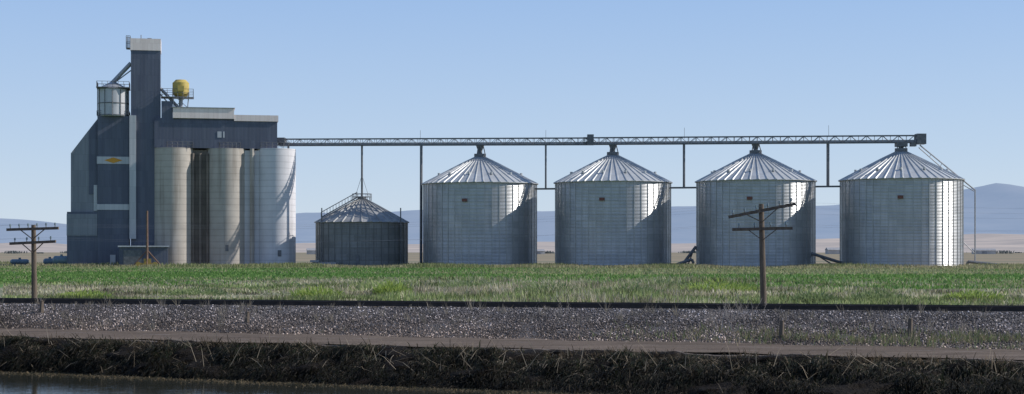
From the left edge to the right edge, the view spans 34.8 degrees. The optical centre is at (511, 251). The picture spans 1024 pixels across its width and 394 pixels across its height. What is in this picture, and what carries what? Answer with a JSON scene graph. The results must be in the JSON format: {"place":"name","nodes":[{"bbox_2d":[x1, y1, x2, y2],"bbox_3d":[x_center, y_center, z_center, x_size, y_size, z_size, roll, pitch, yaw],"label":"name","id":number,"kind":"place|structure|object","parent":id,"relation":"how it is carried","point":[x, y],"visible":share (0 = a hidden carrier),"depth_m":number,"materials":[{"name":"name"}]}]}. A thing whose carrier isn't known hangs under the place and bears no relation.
{"place":"outdoors","nodes":[
{"label":"outdoors","id":0,"kind":"place"},
{"bbox_2d":[0,371,595,393],"bbox_3d":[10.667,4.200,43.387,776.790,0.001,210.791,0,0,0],"label":"canal water","id":1,"kind":"structure","parent":0,"point":[20,383],"depth_m":50.31,"materials":[{"name":"grey liquid"}]},
{"bbox_2d":[0,371,601,393],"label":"waterline litter","id":2,"kind":"object","parent":1,"relation":"on","point":[490,391],"visible":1,"depth_m":51.53,"materials":[{"name":"brown plant"}]},
{"bbox_2d":[307,250,315,253],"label":"walls","id":3,"kind":"structure","parent":0,"point":[311,251],"depth_m":1593.10,"materials":[{"name":"paint"}]},
{"bbox_2d":[0,252,1023,393],"bbox_3d":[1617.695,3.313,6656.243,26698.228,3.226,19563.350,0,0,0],"label":"ground","id":4,"kind":"structure","parent":0,"point":[863,387],"depth_m":56.48,"materials":[{"name":"soil"}]},
{"bbox_2d":[10,258,28,264],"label":"storage tank","id":5,"kind":"object","parent":4,"relation":"on","point":[19,261],"visible":0.94,"depth_m":329.62,"materials":[{"name":"metal"}]},
{"bbox_2d":[6,223,58,297],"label":"telegraph pole","id":6,"kind":"object","parent":4,"relation":"on","point":[33,242],"visible":0.97,"depth_m":79.08,"materials":[{"name":"brown wood"}]},
{"bbox_2d":[39,300,43,312],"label":"wooden stake","id":7,"kind":"object","parent":4,"relation":"on","point":[41,308],"visible":0.83,"depth_m":70.44,"materials":[{"name":"grey wood"}]},
{"bbox_2d":[43,257,53,264],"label":"storage tank","id":8,"kind":"object","parent":4,"relation":"on","point":[48,260],"visible":0.56,"depth_m":319.50,"materials":[{"name":"metal"}]},
{"bbox_2d":[53,254,66,263],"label":"storage tank","id":9,"kind":"object","parent":4,"relation":"on","point":[61,259],"visible":0.85,"depth_m":315.27,"materials":[{"name":"metal"}]},
{"bbox_2d":[53,288,113,298],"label":"shrub","id":10,"kind":"object","parent":4,"relation":"on","point":[83,293],"visible":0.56,"depth_m":99.72,"materials":[{"name":"green plant"}]},
{"bbox_2d":[134,211,159,266],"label":"loading mast","id":11,"kind":"object","parent":4,"relation":"on","point":[147,261],"visible":0.7,"depth_m":306.73,"materials":[{"name":"brown wood"}]},
{"bbox_2d":[149,306,166,318],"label":"dry bush","id":12,"kind":"object","parent":4,"relation":"on","point":[160,312],"visible":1,"depth_m":67.70,"materials":[{"name":"brown plant"}]},
{"bbox_2d":[67,35,295,266],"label":"grain elevator","id":13,"kind":"object","parent":4,"relation":"on","point":[211,173],"visible":0.95,"depth_m":317.31,"materials":[{"name":"metal"}]},
{"bbox_2d":[110,131,224,264],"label":"windows","id":14,"kind":"structure","parent":13,"relation":"in","point":[219,133],"depth_m":318.97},
{"bbox_2d":[163,286,226,295],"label":"shrub","id":15,"kind":"object","parent":4,"relation":"on","point":[196,292],"visible":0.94,"depth_m":109.55,"materials":[{"name":"green plant"}]},
{"bbox_2d":[245,311,248,322],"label":"wooden stake","id":16,"kind":"object","parent":4,"relation":"on","point":[247,317],"visible":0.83,"depth_m":65.93,"materials":[{"name":"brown wood"}]},
{"bbox_2d":[239,304,271,322],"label":"dry bush","id":17,"kind":"object","parent":4,"relation":"on","point":[259,315],"visible":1,"depth_m":66.02,"materials":[{"name":"brown plant"}]},
{"bbox_2d":[287,283,344,298],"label":"shrub","id":18,"kind":"object","parent":4,"relation":"on","point":[307,291],"visible":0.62,"depth_m":99.46,"materials":[{"name":"green plant"}]},
{"bbox_2d":[310,192,408,266],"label":"grain bin","id":19,"kind":"object","parent":4,"relation":"on","point":[345,224],"visible":0.97,"depth_m":314.78,"materials":[{"name":"metal"}]},
{"bbox_2d":[369,278,412,295],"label":"shrub","id":20,"kind":"object","parent":4,"relation":"on","point":[382,288],"visible":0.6,"depth_m":104.50,"materials":[{"name":"green plant"}]},
{"bbox_2d":[435,275,505,289],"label":"shrub","id":21,"kind":"object","parent":4,"relation":"on","point":[451,284],"visible":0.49,"depth_m":119.56,"materials":[{"name":"green plant"}]},
{"bbox_2d":[422,145,537,264],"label":"grain bin","id":22,"kind":"object","parent":4,"relation":"on","point":[479,190],"visible":0.96,"depth_m":307.81,"materials":[{"name":"metal"}]},
{"bbox_2d":[473,317,491,329],"bbox_3d":[-1.117,2.722,62.072,0.796,0.545,0.628,0,0,0],"label":"dry bush","id":23,"kind":"object","parent":4,"relation":"on","point":[479,324],"visible":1,"depth_m":62.03,"materials":[{"name":"brown plant"}]},
{"bbox_2d":[0,332,1017,373],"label":"straw tufts","id":24,"kind":"object","parent":4,"relation":"on","point":[658,353],"visible":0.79,"depth_m":51.52,"materials":[{"name":"beige plant"}]},
{"bbox_2d":[1,250,1021,253],"bbox_3d":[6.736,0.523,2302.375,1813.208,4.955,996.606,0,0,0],"label":"tree line","id":25,"kind":"object","parent":4,"relation":"on","point":[546,252],"visible":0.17,"depth_m":2115.94,"materials":[{"name":"green plant"}]},
{"bbox_2d":[0,330,1023,393],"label":"bank grass","id":26,"kind":"structure","parent":4,"relation":"on","point":[350,357],"depth_m":50.78,"materials":[{"name":"brown plant"}]},
{"bbox_2d":[0,303,1023,349],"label":"railway ballast","id":27,"kind":"structure","parent":4,"relation":"on","point":[402,325],"depth_m":63.70,"materials":[{"name":"gravel"}]},
{"bbox_2d":[0,298,1023,312],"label":"railway track","id":28,"kind":"structure","parent":27,"relation":"on","point":[694,306],"depth_m":68.39,"materials":[{"name":"metal"}]},
{"bbox_2d":[0,293,1023,336],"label":"dry weeds","id":29,"kind":"object","parent":4,"relation":"on","point":[332,316],"visible":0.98,"depth_m":65.67,"materials":[{"name":"beige plant"}]},
{"bbox_2d":[1,320,1023,380],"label":"straw stalks","id":30,"kind":"object","parent":4,"relation":"on","point":[507,348],"visible":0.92,"depth_m":51.64,"materials":[{"name":"beige plant"}]},
{"bbox_2d":[525,295,569,323],"bbox_3d":[1.411,2.212,62.930,1.975,1.144,1.021,0,0,-18],"label":"dry bush","id":31,"kind":"object","parent":4,"relation":"on","point":[561,312],"visible":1,"depth_m":63.01,"materials":[{"name":"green plant"}]},
{"bbox_2d":[513,281,582,293],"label":"shrub","id":32,"kind":"object","parent":4,"relation":"on","point":[537,286],"visible":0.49,"depth_m":109.52,"materials":[{"name":"green plant"}]},
{"bbox_2d":[553,145,672,265],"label":"grain bin","id":33,"kind":"object","parent":4,"relation":"on","point":[612,182],"visible":0.97,"depth_m":302.29,"materials":[{"name":"metal"}]},
{"bbox_2d":[277,128,975,262],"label":"grain conveyor","id":34,"kind":"object","parent":4,"relation":"on","point":[919,139],"visible":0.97,"depth_m":311.06,"materials":[{"name":"metal"}]},
{"bbox_2d":[594,283,666,295],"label":"shrub","id":35,"kind":"object","parent":4,"relation":"on","point":[643,288],"visible":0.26,"depth_m":103.73,"materials":[{"name":"green plant"}]},
{"bbox_2d":[619,274,701,287],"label":"shrub","id":36,"kind":"object","parent":4,"relation":"on","point":[660,280],"visible":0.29,"depth_m":117.45,"materials":[{"name":"green plant"}]},
{"bbox_2d":[678,258,694,264],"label":"grain auger","id":37,"kind":"object","parent":4,"relation":"on","point":[688,260],"visible":0.34,"depth_m":303.77,"materials":[{"name":"metal"}]},
{"bbox_2d":[684,246,696,263],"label":"grain auger","id":38,"kind":"object","parent":4,"relation":"on","point":[690,254],"visible":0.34,"depth_m":305.77,"materials":[{"name":"metal"}]},
{"bbox_2d":[680,277,757,292],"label":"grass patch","id":39,"kind":"object","parent":4,"relation":"on","point":[743,286],"visible":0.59,"depth_m":111.46,"materials":[{"name":"green plant"}]},
{"bbox_2d":[703,298,743,329],"bbox_3d":[7.856,2.208,59.952,1.388,1.359,1.829,0,0,44],"label":"dry bush","id":40,"kind":"object","parent":4,"relation":"on","point":[725,304],"visible":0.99,"depth_m":59.98,"materials":[{"name":"brown plant"}]},
{"bbox_2d":[733,292,766,319],"bbox_3d":[9.174,2.045,62.480,1.683,1.137,1.113,0,0,-28],"label":"dry bush","id":41,"kind":"object","parent":4,"relation":"on","point":[746,307],"visible":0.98,"depth_m":62.28,"materials":[{"name":"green plant"}]},
{"bbox_2d":[695,144,816,266],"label":"grain bin","id":42,"kind":"object","parent":4,"relation":"on","point":[756,176],"visible":0.9,"depth_m":297.10,"materials":[{"name":"metal"}]},
{"bbox_2d":[728,199,795,302],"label":"telegraph pole","id":43,"kind":"object","parent":4,"relation":"on","point":[761,228],"visible":0.96,"depth_m":70.78,"materials":[{"name":"brown wood"}]},
{"bbox_2d":[1,202,1023,241],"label":"telegraph wires","id":44,"kind":"object","parent":43,"relation":"attached to","point":[548,221],"visible":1,"depth_m":72.81,"materials":[{"name":"black metal"}]},
{"bbox_2d":[779,320,783,337],"bbox_3d":[9.479,2.816,57.500,0.218,0.812,0.214,0,0,0],"label":"wooden stake","id":45,"kind":"object","parent":4,"relation":"on","point":[781,328],"visible":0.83,"depth_m":57.43,"materials":[{"name":"grey wood"}]},
{"bbox_2d":[578,320,1023,349],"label":"verge grass","id":46,"kind":"structure","parent":4,"relation":"on","point":[853,339],"depth_m":56.32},
{"bbox_2d":[790,289,836,303],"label":"shrub","id":47,"kind":"object","parent":4,"relation":"on","point":[815,296],"visible":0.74,"depth_m":91.55,"materials":[{"name":"green plant"}]},
{"bbox_2d":[811,252,841,263],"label":"grain auger","id":48,"kind":"object","parent":4,"relation":"on","point":[825,257],"visible":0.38,"depth_m":299.78,"materials":[{"name":"metal"}]},
{"bbox_2d":[849,287,905,299],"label":"shrub","id":49,"kind":"object","parent":4,"relation":"on","point":[881,294],"visible":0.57,"depth_m":95.63,"materials":[{"name":"green plant"}]},
{"bbox_2d":[838,146,964,266],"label":"grain bin","id":50,"kind":"object","parent":4,"relation":"on","point":[901,181],"visible":0.98,"depth_m":290.87,"materials":[{"name":"metal"}]},
{"bbox_2d":[907,318,912,335],"bbox_3d":[13.879,2.723,57.000,0.218,0.812,0.214,0,0,0],"label":"wooden stake","id":51,"kind":"object","parent":4,"relation":"on","point":[910,324],"visible":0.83,"depth_m":56.93,"materials":[{"name":"grey wood"}]},
{"bbox_2d":[886,308,939,332],"bbox_3d":[14.200,2.358,57.928,1.975,1.053,0.964,0,0,0],"label":"dry bush","id":52,"kind":"object","parent":4,"relation":"on","point":[903,321],"visible":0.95,"depth_m":57.97,"materials":[{"name":"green plant"}]},
{"bbox_2d":[941,289,1006,300],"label":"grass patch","id":53,"kind":"object","parent":4,"relation":"on","point":[970,293],"visible":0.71,"depth_m":97.45,"materials":[{"name":"green plant"}]},
{"bbox_2d":[966,260,1004,264],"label":"grain auger","id":54,"kind":"object","parent":4,"relation":"on","point":[972,262],"visible":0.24,"depth_m":297.78,"materials":[{"name":"metal"}]},
{"bbox_2d":[0,265,1023,289],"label":"crop field","id":55,"kind":"structure","parent":0,"point":[108,273],"depth_m":199.36,"materials":[{"name":"green plant"}]},
{"bbox_2d":[0,328,1023,359],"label":"dirt road","id":56,"kind":"structure","parent":0,"point":[864,350],"depth_m":56.02,"materials":[{"name":"brown soil"}]},
{"bbox_2d":[0,183,1023,245],"bbox_3d":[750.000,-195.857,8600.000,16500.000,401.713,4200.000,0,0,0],"label":"distant hills","id":57,"kind":"structure","parent":0,"point":[997,204],"depth_m":8571.43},
{"bbox_2d":[0,260,1023,269],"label":"dry grass","id":58,"kind":"structure","parent":0,"point":[705,266],"depth_m":288.50,"materials":[{"name":"plant"}]},
{"bbox_2d":[0,234,1023,252],"bbox_3d":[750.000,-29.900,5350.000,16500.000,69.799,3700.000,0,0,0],"label":"dry foothills","id":59,"kind":"structure","parent":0,"point":[1008,242],"depth_m":5099.97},
{"bbox_2d":[0,0,1023,223],"label":"sky","id":60,"kind":"structure","parent":0,"point":[951,72],"materials":[{"name":"blue"}]},
{"bbox_2d":[2,274,1023,304],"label":"field grass","id":61,"kind":"structure","parent":0,"point":[424,291],"depth_m":109.41,"materials":[{"name":"green plant"}]},
{"bbox_2d":[825,250,839,253],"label":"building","id":62,"kind":"structure","parent":0,"point":[832,251],"depth_m":1743.52,"materials":[{"name":"paint"}]},
{"bbox_2d":[825,247,839,249],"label":"gable roof","id":63,"kind":"structure","parent":62,"relation":"on","point":[832,248],"depth_m":1746.76,"materials":[{"name":"white metal"}]},
{"bbox_2d":[972,250,995,253],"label":"walls","id":64,"kind":"structure","parent":0,"point":[988,251],"depth_m":1793.67,"materials":[{"name":"paint"}]},
{"bbox_2d":[972,248,995,249],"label":"gable roof","id":65,"kind":"structure","parent":64,"relation":"on","point":[984,249],"depth_m":1798.57,"materials":[{"name":"white metal"}]}
]}

